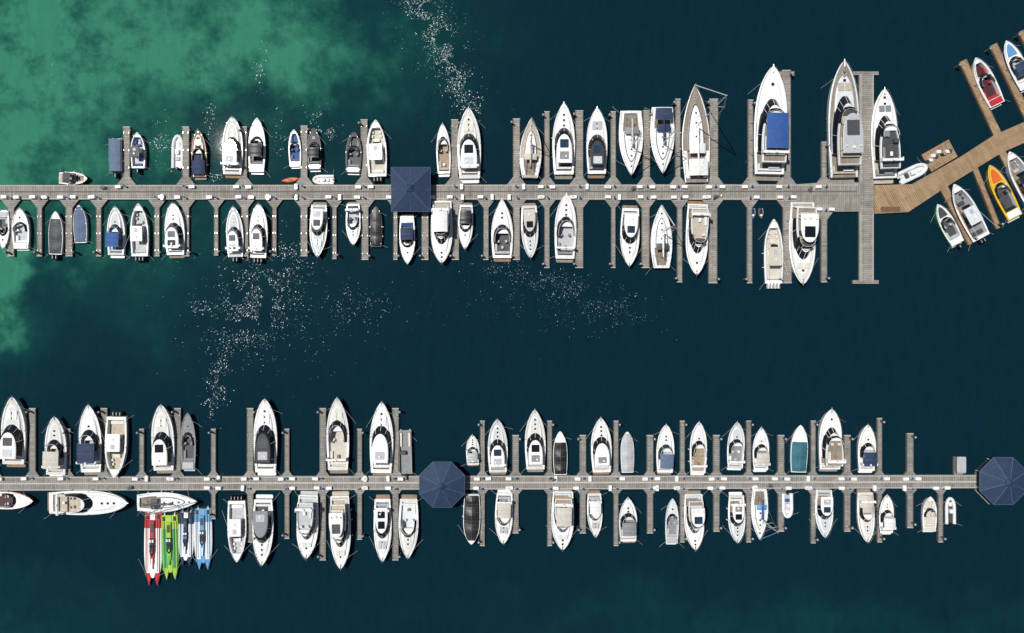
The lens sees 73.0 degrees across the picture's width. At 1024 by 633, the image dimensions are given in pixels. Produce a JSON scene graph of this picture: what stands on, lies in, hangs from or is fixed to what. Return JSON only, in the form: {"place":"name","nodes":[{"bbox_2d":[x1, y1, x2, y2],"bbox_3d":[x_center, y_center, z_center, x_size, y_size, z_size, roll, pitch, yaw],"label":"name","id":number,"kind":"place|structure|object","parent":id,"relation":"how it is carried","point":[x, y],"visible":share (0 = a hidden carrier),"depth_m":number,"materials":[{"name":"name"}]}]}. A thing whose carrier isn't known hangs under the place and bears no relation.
{"place":"outdoors","nodes":[
{"label":"outdoors","id":0,"kind":"place"},
{"bbox_2d":[0,0,1023,632],"bbox_3d":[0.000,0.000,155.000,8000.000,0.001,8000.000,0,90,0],"label":"water","id":1,"kind":"structure","parent":0,"point":[922,340],"depth_m":155.00,"materials":[{"name":"teal liquid"}]},
{"bbox_2d":[0,396,28,466],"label":"cabin cruiser","id":2,"kind":"object","parent":1,"relation":"on","point":[14,439],"visible":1,"depth_m":153.03,"materials":[{"name":"white plastic"}]},
{"bbox_2d":[0,490,33,509],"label":"speedboat","id":3,"kind":"object","parent":1,"relation":"on","point":[10,500],"visible":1,"depth_m":153.74,"materials":[{"name":"white plastic"}]},
{"bbox_2d":[12,208,32,250],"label":"speedboat","id":4,"kind":"object","parent":1,"relation":"on","point":[21,231],"visible":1,"depth_m":153.91,"materials":[{"name":"white plastic"}]},
{"bbox_2d":[41,417,69,475],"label":"cabin cruiser","id":5,"kind":"object","parent":1,"relation":"on","point":[55,457],"visible":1,"depth_m":153.19,"materials":[{"name":"white plastic"}]},
{"bbox_2d":[48,211,64,259],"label":"covered boat","id":6,"kind":"object","parent":1,"relation":"on","point":[56,236],"visible":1,"depth_m":153.75,"materials":[{"name":"fabric"}]},
{"bbox_2d":[73,205,89,242],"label":"covered boat","id":7,"kind":"object","parent":1,"relation":"on","point":[80,227],"visible":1,"depth_m":153.78,"materials":[{"name":"fabric"}]},
{"bbox_2d":[47,489,127,515],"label":"cabin cruiser","id":8,"kind":"object","parent":1,"relation":"on","point":[82,502],"visible":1,"depth_m":153.28,"materials":[{"name":"white plastic"}]},
{"bbox_2d":[76,405,104,474],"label":"cabin cruiser","id":9,"kind":"object","parent":1,"relation":"on","point":[90,450],"visible":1,"depth_m":153.09,"materials":[{"name":"white plastic"}]},
{"bbox_2d":[98,411,129,477],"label":"console boat","id":10,"kind":"object","parent":1,"relation":"on","point":[116,441],"visible":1,"depth_m":153.84,"materials":[{"name":"white plastic"}]},
{"bbox_2d":[109,138,122,178],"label":"pontoon boat","id":11,"kind":"object","parent":1,"relation":"on","point":[115,156],"visible":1,"depth_m":153.41,"materials":[{"name":"metal"}]},
{"bbox_2d":[105,206,127,257],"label":"cabin cruiser","id":12,"kind":"object","parent":1,"relation":"on","point":[115,237],"visible":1,"depth_m":153.44,"materials":[{"name":"white plastic"}]},
{"bbox_2d":[123,132,147,173],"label":"console boat","id":13,"kind":"object","parent":1,"relation":"on","point":[138,151],"visible":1,"depth_m":154.11,"materials":[{"name":"white plastic"}]},
{"bbox_2d":[124,203,151,261],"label":"console boat","id":14,"kind":"object","parent":1,"relation":"on","point":[140,232],"visible":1,"depth_m":154.00,"materials":[{"name":"white plastic"}]},
{"bbox_2d":[144,512,161,585],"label":"racing catamaran","id":15,"kind":"object","parent":1,"relation":"on","point":[152,549],"visible":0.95,"depth_m":154.17,"materials":[{"name":"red plastic"}]},
{"bbox_2d":[151,404,176,473],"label":"cabin cruiser","id":16,"kind":"object","parent":1,"relation":"on","point":[163,443],"visible":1,"depth_m":153.12,"materials":[{"name":"white plastic"}]},
{"bbox_2d":[137,490,197,516],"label":"motorboat","id":17,"kind":"object","parent":1,"relation":"on","point":[160,502],"visible":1,"depth_m":153.46,"materials":[{"name":"white plastic"}]},
{"bbox_2d":[161,511,179,579],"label":"racing catamaran","id":18,"kind":"object","parent":1,"relation":"on","point":[170,540],"visible":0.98,"depth_m":154.16,"materials":[{"name":"green plastic"}]},
{"bbox_2d":[163,202,186,257],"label":"cabin cruiser","id":19,"kind":"object","parent":1,"relation":"on","point":[175,228],"visible":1,"depth_m":153.28,"materials":[{"name":"white plastic"}]},
{"bbox_2d":[179,508,193,565],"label":"racing catamaran","id":20,"kind":"object","parent":1,"relation":"on","point":[186,535],"visible":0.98,"depth_m":154.16,"materials":[{"name":"white plastic"}]},
{"bbox_2d":[180,413,197,470],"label":"speedboat","id":21,"kind":"object","parent":1,"relation":"on","point":[188,444],"visible":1,"depth_m":153.96,"materials":[{"name":"grey plastic"}]},
{"bbox_2d":[191,129,208,179],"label":"cabin cruiser","id":22,"kind":"object","parent":1,"relation":"on","point":[199,154],"visible":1,"depth_m":153.54,"materials":[{"name":"white plastic"}]},
{"bbox_2d":[194,504,212,569],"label":"racing catamaran","id":23,"kind":"object","parent":1,"relation":"on","point":[203,534],"visible":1,"depth_m":154.16,"materials":[{"name":"blue plastic"}]},
{"bbox_2d":[220,116,244,178],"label":"cabin cruiser","id":24,"kind":"object","parent":1,"relation":"on","point":[232,163],"visible":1,"depth_m":153.22,"materials":[{"name":"white plastic"}]},
{"bbox_2d":[225,206,244,261],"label":"cabin cruiser","id":25,"kind":"object","parent":1,"relation":"on","point":[234,233],"visible":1,"depth_m":153.43,"materials":[{"name":"white plastic"}]},
{"bbox_2d":[224,495,247,561],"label":"console boat","id":26,"kind":"object","parent":1,"relation":"on","point":[236,523],"visible":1,"depth_m":153.90,"materials":[{"name":"white plastic"}]},
{"bbox_2d":[248,118,267,174],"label":"speedboat","id":27,"kind":"object","parent":1,"relation":"on","point":[257,145],"visible":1,"depth_m":153.78,"materials":[{"name":"white plastic"}]},
{"bbox_2d":[248,203,269,262],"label":"cabin cruiser","id":28,"kind":"object","parent":1,"relation":"on","point":[258,233],"visible":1,"depth_m":153.39,"materials":[{"name":"white plastic"}]},
{"bbox_2d":[252,494,275,566],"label":"cabin cruiser","id":29,"kind":"object","parent":1,"relation":"on","point":[263,532],"visible":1,"depth_m":153.19,"materials":[{"name":"white plastic"}]},
{"bbox_2d":[253,398,279,475],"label":"cabin cruiser","id":30,"kind":"object","parent":1,"relation":"on","point":[265,433],"visible":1,"depth_m":153.05,"materials":[{"name":"white plastic"}]},
{"bbox_2d":[288,129,301,168],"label":"speedboat","id":31,"kind":"object","parent":1,"relation":"on","point":[294,150],"visible":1,"depth_m":154.12,"materials":[{"name":"white plastic"}]},
{"bbox_2d":[295,491,319,558],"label":"motor yacht","id":32,"kind":"object","parent":1,"relation":"on","point":[307,508],"visible":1,"depth_m":152.86,"materials":[{"name":"white plastic"}]},
{"bbox_2d":[307,128,322,171],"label":"speedboat","id":33,"kind":"object","parent":1,"relation":"on","point":[314,153],"visible":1,"depth_m":153.90,"materials":[{"name":"white plastic"}]},
{"bbox_2d":[309,202,329,257],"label":"cabin cruiser","id":34,"kind":"object","parent":1,"relation":"on","point":[318,226],"visible":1,"depth_m":153.38,"materials":[{"name":"white plastic"}]},
{"bbox_2d":[326,398,351,472],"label":"cabin cruiser","id":35,"kind":"object","parent":1,"relation":"on","point":[337,441],"visible":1,"depth_m":153.65,"materials":[{"name":"white plastic"}]},
{"bbox_2d":[329,491,352,570],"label":"motor yacht","id":36,"kind":"object","parent":1,"relation":"on","point":[340,519],"visible":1,"depth_m":152.89,"materials":[{"name":"white plastic"}]},
{"bbox_2d":[345,202,361,245],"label":"cabin cruiser","id":37,"kind":"object","parent":1,"relation":"on","point":[353,220],"visible":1,"depth_m":153.89,"materials":[{"name":"white plastic"}]},
{"bbox_2d":[345,132,362,174],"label":"speedboat","id":38,"kind":"object","parent":1,"relation":"on","point":[353,154],"visible":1,"depth_m":154.02,"materials":[{"name":"grey plastic"}]},
{"bbox_2d":[365,120,387,181],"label":"console boat","id":39,"kind":"object","parent":1,"relation":"on","point":[377,151],"visible":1,"depth_m":153.77,"materials":[{"name":"white plastic"}]},
{"bbox_2d":[369,206,383,246],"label":"covered boat","id":40,"kind":"object","parent":1,"relation":"on","point":[375,235],"visible":1,"depth_m":153.80,"materials":[{"name":"fabric"}]},
{"bbox_2d":[370,401,394,475],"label":"cabin cruiser","id":41,"kind":"object","parent":1,"relation":"on","point":[381,444],"visible":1,"depth_m":153.04,"materials":[{"name":"white plastic"}]},
{"bbox_2d":[373,494,392,562],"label":"cabin cruiser","id":42,"kind":"object","parent":1,"relation":"on","point":[382,529],"visible":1,"depth_m":153.38,"materials":[{"name":"white plastic"}]},
{"bbox_2d":[399,429,412,479],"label":"pontoon boat","id":43,"kind":"object","parent":1,"relation":"on","point":[405,454],"visible":1,"depth_m":154.40,"materials":[{"name":"metal"}]},
{"bbox_2d":[399,214,416,263],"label":"speedboat","id":44,"kind":"object","parent":1,"relation":"on","point":[407,227],"visible":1,"depth_m":153.81,"materials":[{"name":"white plastic"}]},
{"bbox_2d":[398,494,419,558],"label":"cabin cruiser","id":45,"kind":"object","parent":1,"relation":"on","point":[408,521],"visible":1,"depth_m":153.82,"materials":[{"name":"white plastic"}]},
{"bbox_2d":[150,0,676,415],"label":"water foam","id":46,"kind":"object","parent":1,"relation":"on","point":[316,262],"visible":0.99,"depth_m":154.99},
{"bbox_2d":[0,70,878,283],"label":"floating dock","id":47,"kind":"object","parent":1,"relation":"on","point":[858,196],"visible":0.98,"depth_m":154.46,"materials":[{"name":"wood"}]},
{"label":"gazebo deck","id":48,"kind":"structure","parent":47,"relation":"on","visible":0},
{"bbox_2d":[391,167,430,211],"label":"gazebo","id":49,"kind":"object","parent":48,"relation":"on","point":[410,189],"visible":1,"depth_m":151.34,"materials":[{"name":"blue wood"}]},
{"bbox_2d":[431,200,453,264],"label":"motor yacht","id":50,"kind":"object","parent":1,"relation":"on","point":[441,226],"visible":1,"depth_m":152.70,"materials":[{"name":"white plastic"}]},
{"bbox_2d":[436,123,451,176],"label":"cabin cruiser","id":51,"kind":"object","parent":1,"relation":"on","point":[443,155],"visible":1,"depth_m":154.10,"materials":[{"name":"white plastic"}]},
{"bbox_2d":[457,203,473,248],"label":"cabin cruiser","id":52,"kind":"object","parent":1,"relation":"on","point":[465,223],"visible":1,"depth_m":153.55,"materials":[{"name":"white plastic"}]},
{"bbox_2d":[457,107,481,182],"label":"cabin cruiser","id":53,"kind":"object","parent":1,"relation":"on","point":[469,144],"visible":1,"depth_m":153.07,"materials":[{"name":"white plastic"}]},
{"bbox_2d":[462,493,480,544],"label":"covered boat","id":54,"kind":"object","parent":1,"relation":"on","point":[471,516],"visible":1,"depth_m":153.56,"materials":[{"name":"fabric"}]},
{"bbox_2d":[0,408,991,559],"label":"floating dock","id":55,"kind":"object","parent":1,"relation":"on","point":[39,482],"visible":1,"depth_m":154.45,"materials":[{"name":"wood"}]},
{"bbox_2d":[419,462,464,507],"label":"gazebo","id":56,"kind":"object","parent":55,"relation":"on","point":[441,484],"visible":1,"depth_m":151.33,"materials":[{"name":"blue wood"}]},
{"bbox_2d":[975,457,1023,504],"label":"gazebo","id":57,"kind":"object","parent":55,"relation":"on","point":[1001,480],"visible":1,"depth_m":151.32,"materials":[{"name":"blue wood"}]},
{"bbox_2d":[487,418,508,474],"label":"cabin cruiser","id":58,"kind":"object","parent":1,"relation":"on","point":[497,447],"visible":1,"depth_m":153.28,"materials":[{"name":"white plastic"}]},
{"bbox_2d":[491,199,512,261],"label":"cabin cruiser","id":59,"kind":"object","parent":1,"relation":"on","point":[502,235],"visible":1,"depth_m":153.64,"materials":[{"name":"white plastic"}]},
{"bbox_2d":[494,490,513,543],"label":"cabin cruiser","id":60,"kind":"object","parent":1,"relation":"on","point":[503,517],"visible":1,"depth_m":153.39,"materials":[{"name":"white plastic"}]},
{"bbox_2d":[0,55,1022,575],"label":"mooring lines","id":61,"kind":"object","parent":1,"relation":"in","point":[458,241],"visible":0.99,"depth_m":154.10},
{"bbox_2d":[520,203,538,258],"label":"cabin cruiser","id":62,"kind":"object","parent":1,"relation":"on","point":[529,223],"visible":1,"depth_m":153.43,"materials":[{"name":"white plastic"}]},
{"bbox_2d":[519,117,541,178],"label":"sailboat","id":63,"kind":"object","parent":1,"relation":"on","point":[530,155],"visible":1,"depth_m":153.46,"materials":[{"name":"white plastic"}]},
{"bbox_2d":[524,410,545,471],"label":"cabin cruiser","id":64,"kind":"object","parent":1,"relation":"on","point":[535,445],"visible":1,"depth_m":153.22,"materials":[{"name":"white plastic"}]},
{"bbox_2d":[552,431,567,474],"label":"covered boat","id":65,"kind":"object","parent":1,"relation":"on","point":[560,456],"visible":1,"depth_m":153.74,"materials":[{"name":"fabric"}]},
{"bbox_2d":[550,489,574,551],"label":"motor yacht","id":66,"kind":"object","parent":1,"relation":"on","point":[562,516],"visible":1,"depth_m":152.77,"materials":[{"name":"white plastic"}]},
{"bbox_2d":[551,103,575,178],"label":"cabin cruiser","id":67,"kind":"object","parent":1,"relation":"on","point":[564,142],"visible":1,"depth_m":153.13,"materials":[{"name":"white plastic"}]},
{"bbox_2d":[553,193,576,262],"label":"cabin cruiser","id":68,"kind":"object","parent":1,"relation":"on","point":[565,232],"visible":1,"depth_m":153.64,"materials":[{"name":"white plastic"}]},
{"bbox_2d":[586,490,602,537],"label":"cabin cruiser","id":69,"kind":"object","parent":1,"relation":"on","point":[594,501],"visible":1,"depth_m":153.55,"materials":[{"name":"white plastic"}]},
{"bbox_2d":[585,107,607,178],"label":"cabin cruiser","id":70,"kind":"object","parent":1,"relation":"on","point":[596,142],"visible":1,"depth_m":153.17,"materials":[{"name":"white plastic"}]},
{"bbox_2d":[590,418,611,474],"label":"cabin cruiser","id":71,"kind":"object","parent":1,"relation":"on","point":[601,450],"visible":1,"depth_m":153.22,"materials":[{"name":"white plastic"}]},
{"bbox_2d":[619,432,634,472],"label":"covered boat","id":72,"kind":"object","parent":1,"relation":"on","point":[627,455],"visible":1,"depth_m":153.75,"materials":[{"name":"fabric"}]},
{"bbox_2d":[617,497,637,542],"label":"cabin cruiser","id":73,"kind":"object","parent":1,"relation":"on","point":[627,528],"visible":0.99,"depth_m":153.34,"materials":[{"name":"white plastic"}]},
{"bbox_2d":[618,205,639,267],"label":"cabin cruiser","id":74,"kind":"object","parent":1,"relation":"on","point":[630,231],"visible":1,"depth_m":153.28,"materials":[{"name":"white plastic"}]},
{"bbox_2d":[617,111,644,174],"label":"sailboat","id":75,"kind":"object","parent":1,"relation":"on","point":[630,127],"visible":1,"depth_m":153.27,"materials":[{"name":"white plastic"}]},
{"bbox_2d":[649,205,676,267],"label":"sailboat","id":76,"kind":"object","parent":1,"relation":"on","point":[661,243],"visible":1,"depth_m":153.42,"materials":[{"name":"white plastic"}]},
{"bbox_2d":[649,107,678,172],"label":"sailboat","id":77,"kind":"object","parent":1,"relation":"on","point":[662,132],"visible":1,"depth_m":153.09,"materials":[{"name":"white plastic"}]},
{"bbox_2d":[655,424,674,474],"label":"cabin cruiser","id":78,"kind":"object","parent":1,"relation":"on","point":[665,450],"visible":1,"depth_m":153.39,"materials":[{"name":"white plastic"}]},
{"bbox_2d":[664,498,678,544],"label":"speedboat","id":79,"kind":"object","parent":1,"relation":"on","point":[671,521],"visible":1,"depth_m":153.99,"materials":[{"name":"white plastic"}]},
{"bbox_2d":[682,490,704,551],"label":"motor yacht","id":80,"kind":"object","parent":1,"relation":"on","point":[694,513],"visible":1,"depth_m":153.03,"materials":[{"name":"white plastic"}]},
{"bbox_2d":[683,201,710,275],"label":"motor yacht","id":81,"kind":"object","parent":1,"relation":"on","point":[697,220],"visible":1,"depth_m":152.72,"materials":[{"name":"white plastic"}]},
{"bbox_2d":[688,421,706,474],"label":"cabin cruiser","id":82,"kind":"object","parent":1,"relation":"on","point":[698,451],"visible":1,"depth_m":153.80,"materials":[{"name":"white plastic"}]},
{"bbox_2d":[680,84,726,183],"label":"sailboat","id":83,"kind":"object","parent":1,"relation":"on","point":[696,146],"visible":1,"depth_m":152.97,"materials":[{"name":"white plastic"}]},
{"bbox_2d":[724,421,744,469],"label":"cabin cruiser","id":84,"kind":"object","parent":1,"relation":"on","point":[735,450],"visible":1,"depth_m":153.78,"materials":[{"name":"white plastic"}]},
{"bbox_2d":[726,492,745,543],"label":"cabin cruiser","id":85,"kind":"object","parent":1,"relation":"on","point":[736,514],"visible":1,"depth_m":153.45,"materials":[{"name":"white plastic"}]},
{"bbox_2d":[751,426,770,471],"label":"cabin cruiser","id":86,"kind":"object","parent":1,"relation":"on","point":[760,460],"visible":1,"depth_m":153.44,"materials":[{"name":"white plastic"}]},
{"bbox_2d":[749,488,778,540],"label":"sailboat","id":87,"kind":"object","parent":1,"relation":"on","point":[759,507],"visible":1,"depth_m":153.63,"materials":[{"name":"white plastic"}]},
{"bbox_2d":[751,64,789,180],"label":"motor yacht","id":88,"kind":"object","parent":1,"relation":"on","point":[771,133],"visible":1,"depth_m":152.22,"materials":[{"name":"white plastic"}]},
{"bbox_2d":[761,219,787,288],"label":"console boat","id":89,"kind":"object","parent":1,"relation":"on","point":[772,253],"visible":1,"depth_m":153.81,"materials":[{"name":"white plastic"}]},
{"bbox_2d":[788,425,807,472],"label":"covered boat","id":90,"kind":"object","parent":1,"relation":"on","point":[798,446],"visible":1,"depth_m":153.64,"materials":[{"name":"fabric"}]},
{"bbox_2d":[786,200,818,285],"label":"motor yacht","id":91,"kind":"object","parent":1,"relation":"on","point":[803,226],"visible":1,"depth_m":152.37,"materials":[{"name":"white plastic"}]},
{"bbox_2d":[813,489,833,537],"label":"cabin cruiser","id":92,"kind":"object","parent":1,"relation":"on","point":[823,514],"visible":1,"depth_m":153.38,"materials":[{"name":"white plastic"}]},
{"bbox_2d":[816,409,845,470],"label":"motor yacht","id":93,"kind":"object","parent":1,"relation":"on","point":[830,453],"visible":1,"depth_m":152.83,"materials":[{"name":"white plastic"}]},
{"bbox_2d":[824,59,863,181],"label":"motor yacht","id":94,"kind":"object","parent":1,"relation":"on","point":[845,140],"visible":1,"depth_m":152.28,"materials":[{"name":"white plastic"}]},
{"bbox_2d":[854,489,875,542],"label":"cabin cruiser","id":95,"kind":"object","parent":1,"relation":"on","point":[865,513],"visible":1,"depth_m":153.44,"materials":[{"name":"white plastic"}]},
{"bbox_2d":[855,425,877,472],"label":"cabin cruiser","id":96,"kind":"object","parent":1,"relation":"on","point":[866,457],"visible":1,"depth_m":153.39,"materials":[{"name":"white plastic"}]},
{"bbox_2d":[868,87,903,183],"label":"motor yacht","id":97,"kind":"object","parent":1,"relation":"on","point":[885,155],"visible":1,"depth_m":152.57,"materials":[{"name":"white plastic"}]},
{"bbox_2d":[876,495,895,534],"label":"cabin cruiser","id":98,"kind":"object","parent":1,"relation":"on","point":[885,511],"visible":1,"depth_m":153.54,"materials":[{"name":"white plastic"}]},
{"bbox_2d":[920,497,936,531],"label":"speedboat","id":99,"kind":"object","parent":1,"relation":"on","point":[928,514],"visible":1,"depth_m":154.07,"materials":[{"name":"white plastic"}]},
{"bbox_2d":[874,30,1023,244],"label":"timber dock","id":100,"kind":"object","parent":1,"relation":"on","point":[900,198],"visible":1,"depth_m":154.44,"materials":[{"name":"wood"}]},
{"bbox_2d":[934,204,963,248],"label":"speedboat","id":101,"kind":"object","parent":1,"relation":"on","point":[947,226],"visible":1,"depth_m":153.93,"materials":[{"name":"white plastic"}]},
{"bbox_2d":[950,184,994,243],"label":"console boat","id":102,"kind":"object","parent":1,"relation":"on","point":[969,210],"visible":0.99,"depth_m":153.73,"materials":[{"name":"white plastic"}]},
{"bbox_2d":[971,58,1004,109],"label":"speedboat","id":103,"kind":"object","parent":1,"relation":"on","point":[987,85],"visible":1,"depth_m":153.94,"materials":[{"name":"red plastic"}]},
{"bbox_2d":[986,165,1021,222],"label":"speedboat","id":104,"kind":"object","parent":1,"relation":"on","point":[1002,194],"visible":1,"depth_m":153.87,"materials":[{"name":"yellow plastic"}]},
{"bbox_2d":[1002,40,1023,92],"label":"speedboat","id":105,"kind":"object","parent":1,"relation":"on","point":[1013,58],"visible":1,"depth_m":153.73,"materials":[{"name":"white plastic"}]},
{"bbox_2d":[1006,151,1023,206],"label":"console boat","id":106,"kind":"object","parent":1,"relation":"on","point":[1017,162],"visible":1,"depth_m":153.89,"materials":[{"name":"white plastic"}]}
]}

